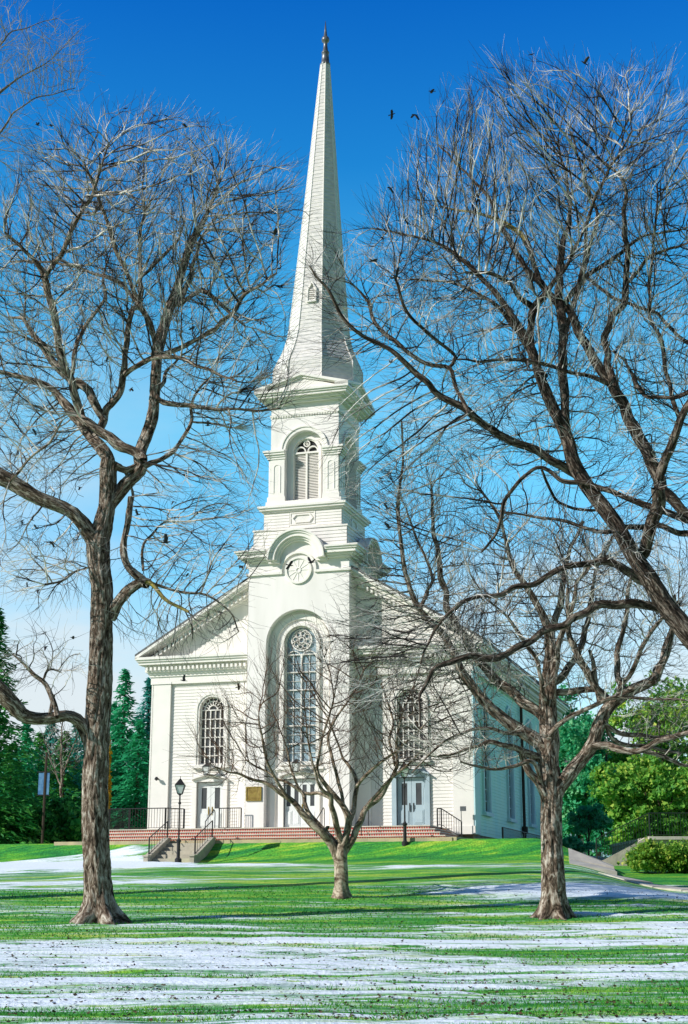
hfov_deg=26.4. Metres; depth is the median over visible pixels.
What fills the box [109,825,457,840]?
front steps
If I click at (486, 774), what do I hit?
side window
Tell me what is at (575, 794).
leafy tree
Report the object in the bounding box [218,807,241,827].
landing railing
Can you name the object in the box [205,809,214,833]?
hoop handrail
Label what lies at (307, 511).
church
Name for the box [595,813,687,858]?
terrace railing
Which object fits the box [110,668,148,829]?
spruce tree
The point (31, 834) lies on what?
shrub
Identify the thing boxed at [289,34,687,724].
bare tree
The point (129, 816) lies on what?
ramp railing
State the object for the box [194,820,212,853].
handrail
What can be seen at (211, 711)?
arched window
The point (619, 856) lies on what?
terrace stair
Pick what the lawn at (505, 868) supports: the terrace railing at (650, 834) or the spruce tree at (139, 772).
the spruce tree at (139, 772)
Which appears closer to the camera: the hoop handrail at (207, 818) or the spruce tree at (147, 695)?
the hoop handrail at (207, 818)
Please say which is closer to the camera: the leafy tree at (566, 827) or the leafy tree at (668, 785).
the leafy tree at (668, 785)
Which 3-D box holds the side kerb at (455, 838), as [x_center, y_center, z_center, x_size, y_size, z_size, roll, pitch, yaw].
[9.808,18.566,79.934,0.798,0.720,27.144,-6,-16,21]
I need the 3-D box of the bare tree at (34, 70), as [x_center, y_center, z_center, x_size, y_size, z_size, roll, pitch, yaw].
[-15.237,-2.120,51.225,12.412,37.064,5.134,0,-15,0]
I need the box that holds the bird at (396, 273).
[390,267,399,278]
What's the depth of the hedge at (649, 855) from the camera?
66.17 m
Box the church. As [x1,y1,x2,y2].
[135,21,568,838]
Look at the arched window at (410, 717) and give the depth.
75.25 m
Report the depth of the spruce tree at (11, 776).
84.93 m
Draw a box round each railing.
[109,808,184,829]
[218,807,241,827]
[437,808,461,836]
[502,827,539,838]
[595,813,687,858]
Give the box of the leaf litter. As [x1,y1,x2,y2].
[0,889,687,1022]
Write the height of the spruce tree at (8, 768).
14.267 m
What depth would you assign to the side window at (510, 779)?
83.13 m
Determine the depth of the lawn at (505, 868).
36.45 m
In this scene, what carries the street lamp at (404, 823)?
on the lawn at (505, 868)
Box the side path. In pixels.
[598,872,687,891]
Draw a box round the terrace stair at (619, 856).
[602,837,647,865]
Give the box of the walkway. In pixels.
[568,848,616,874]
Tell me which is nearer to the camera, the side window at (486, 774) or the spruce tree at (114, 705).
the side window at (486, 774)
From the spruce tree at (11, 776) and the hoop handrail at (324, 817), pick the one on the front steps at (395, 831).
the hoop handrail at (324, 817)
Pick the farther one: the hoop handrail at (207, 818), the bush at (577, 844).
the bush at (577, 844)
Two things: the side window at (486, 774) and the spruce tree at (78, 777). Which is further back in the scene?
the spruce tree at (78, 777)
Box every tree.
[0,0,99,180]
[0,89,322,924]
[0,608,50,843]
[0,740,41,829]
[1,723,50,811]
[22,731,57,809]
[31,723,69,807]
[37,706,83,797]
[37,731,81,811]
[50,726,83,811]
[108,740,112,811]
[109,719,149,828]
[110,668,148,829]
[110,702,133,825]
[112,677,151,825]
[162,606,512,898]
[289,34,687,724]
[319,401,687,919]
[558,683,593,847]
[558,711,627,856]
[567,802,612,855]
[586,760,673,844]
[600,681,648,856]
[603,700,687,835]
[604,761,687,842]
[631,669,687,799]
[673,758,687,817]
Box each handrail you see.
[148,821,167,853]
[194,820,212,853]
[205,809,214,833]
[316,807,324,835]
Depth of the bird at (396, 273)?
36.15 m
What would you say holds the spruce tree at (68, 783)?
on the lawn at (505, 868)
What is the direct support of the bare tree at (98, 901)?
on the lawn at (505, 868)
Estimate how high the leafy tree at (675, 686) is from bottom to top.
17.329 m
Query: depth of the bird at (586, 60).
37.62 m
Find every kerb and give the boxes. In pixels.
[54,837,451,844]
[452,837,585,854]
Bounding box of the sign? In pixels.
[460,806,465,820]
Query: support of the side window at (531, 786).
in the church
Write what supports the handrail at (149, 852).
on the stone steps at (165, 850)
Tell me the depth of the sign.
72.65 m
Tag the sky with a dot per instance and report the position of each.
(256, 62)
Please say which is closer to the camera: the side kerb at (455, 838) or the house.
the side kerb at (455, 838)
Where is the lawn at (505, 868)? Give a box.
[0,838,687,1023]
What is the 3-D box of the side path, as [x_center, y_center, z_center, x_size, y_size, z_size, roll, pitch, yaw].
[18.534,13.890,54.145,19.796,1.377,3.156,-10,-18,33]
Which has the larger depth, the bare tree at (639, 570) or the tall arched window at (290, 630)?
the tall arched window at (290, 630)
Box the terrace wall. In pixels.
[611,836,687,854]
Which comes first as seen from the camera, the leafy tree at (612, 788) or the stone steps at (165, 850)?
the stone steps at (165, 850)
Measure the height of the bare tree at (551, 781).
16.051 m
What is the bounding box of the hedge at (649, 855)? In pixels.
[617,837,687,873]
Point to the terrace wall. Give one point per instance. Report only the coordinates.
(665, 839)
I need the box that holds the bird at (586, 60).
[581,56,589,65]
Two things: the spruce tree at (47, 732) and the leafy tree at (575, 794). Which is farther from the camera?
the leafy tree at (575, 794)
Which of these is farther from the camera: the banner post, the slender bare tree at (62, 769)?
the slender bare tree at (62, 769)
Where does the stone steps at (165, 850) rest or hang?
on the lawn at (505, 868)
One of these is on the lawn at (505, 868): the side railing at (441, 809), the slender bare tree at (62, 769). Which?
the slender bare tree at (62, 769)
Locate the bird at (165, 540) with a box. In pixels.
[160,534,170,542]
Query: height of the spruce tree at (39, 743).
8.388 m
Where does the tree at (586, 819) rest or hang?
on the lawn at (505, 868)
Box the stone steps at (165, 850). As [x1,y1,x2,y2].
[142,837,215,862]
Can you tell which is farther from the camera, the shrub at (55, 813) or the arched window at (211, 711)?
the shrub at (55, 813)
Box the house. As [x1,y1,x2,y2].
[564,739,641,856]
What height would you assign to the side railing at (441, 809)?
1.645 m
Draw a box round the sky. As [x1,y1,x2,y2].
[0,0,687,791]
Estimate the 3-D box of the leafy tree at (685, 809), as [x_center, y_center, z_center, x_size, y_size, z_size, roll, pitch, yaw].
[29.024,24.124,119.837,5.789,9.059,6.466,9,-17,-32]
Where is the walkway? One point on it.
(584, 860)
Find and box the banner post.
[37,752,50,843]
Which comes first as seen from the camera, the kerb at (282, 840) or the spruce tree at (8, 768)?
the kerb at (282, 840)
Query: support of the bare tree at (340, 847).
on the lawn at (505, 868)
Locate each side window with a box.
[480,691,493,816]
[505,706,517,822]
[526,719,537,827]
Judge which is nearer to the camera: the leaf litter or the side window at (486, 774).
the leaf litter
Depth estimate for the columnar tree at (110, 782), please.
88.78 m
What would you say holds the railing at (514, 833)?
on the lawn at (505, 868)
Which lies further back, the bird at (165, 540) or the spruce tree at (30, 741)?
the spruce tree at (30, 741)
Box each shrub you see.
[0,794,58,843]
[33,807,66,843]
[39,794,81,843]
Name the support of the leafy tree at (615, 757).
on the lawn at (505, 868)
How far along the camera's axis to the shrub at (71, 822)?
82.66 m
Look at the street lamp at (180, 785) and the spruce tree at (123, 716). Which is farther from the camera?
the spruce tree at (123, 716)
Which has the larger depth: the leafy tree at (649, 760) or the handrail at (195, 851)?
the leafy tree at (649, 760)
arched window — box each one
[191,692,228,768]
[279,623,319,765]
[390,684,429,762]
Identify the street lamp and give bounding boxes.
[175,776,185,862]
[399,763,408,845]
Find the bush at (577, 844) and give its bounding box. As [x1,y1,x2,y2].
[562,835,601,852]
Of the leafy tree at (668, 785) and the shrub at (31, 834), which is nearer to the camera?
the shrub at (31, 834)
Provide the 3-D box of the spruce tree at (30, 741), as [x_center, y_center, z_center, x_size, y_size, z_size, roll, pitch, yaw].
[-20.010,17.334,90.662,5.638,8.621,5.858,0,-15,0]

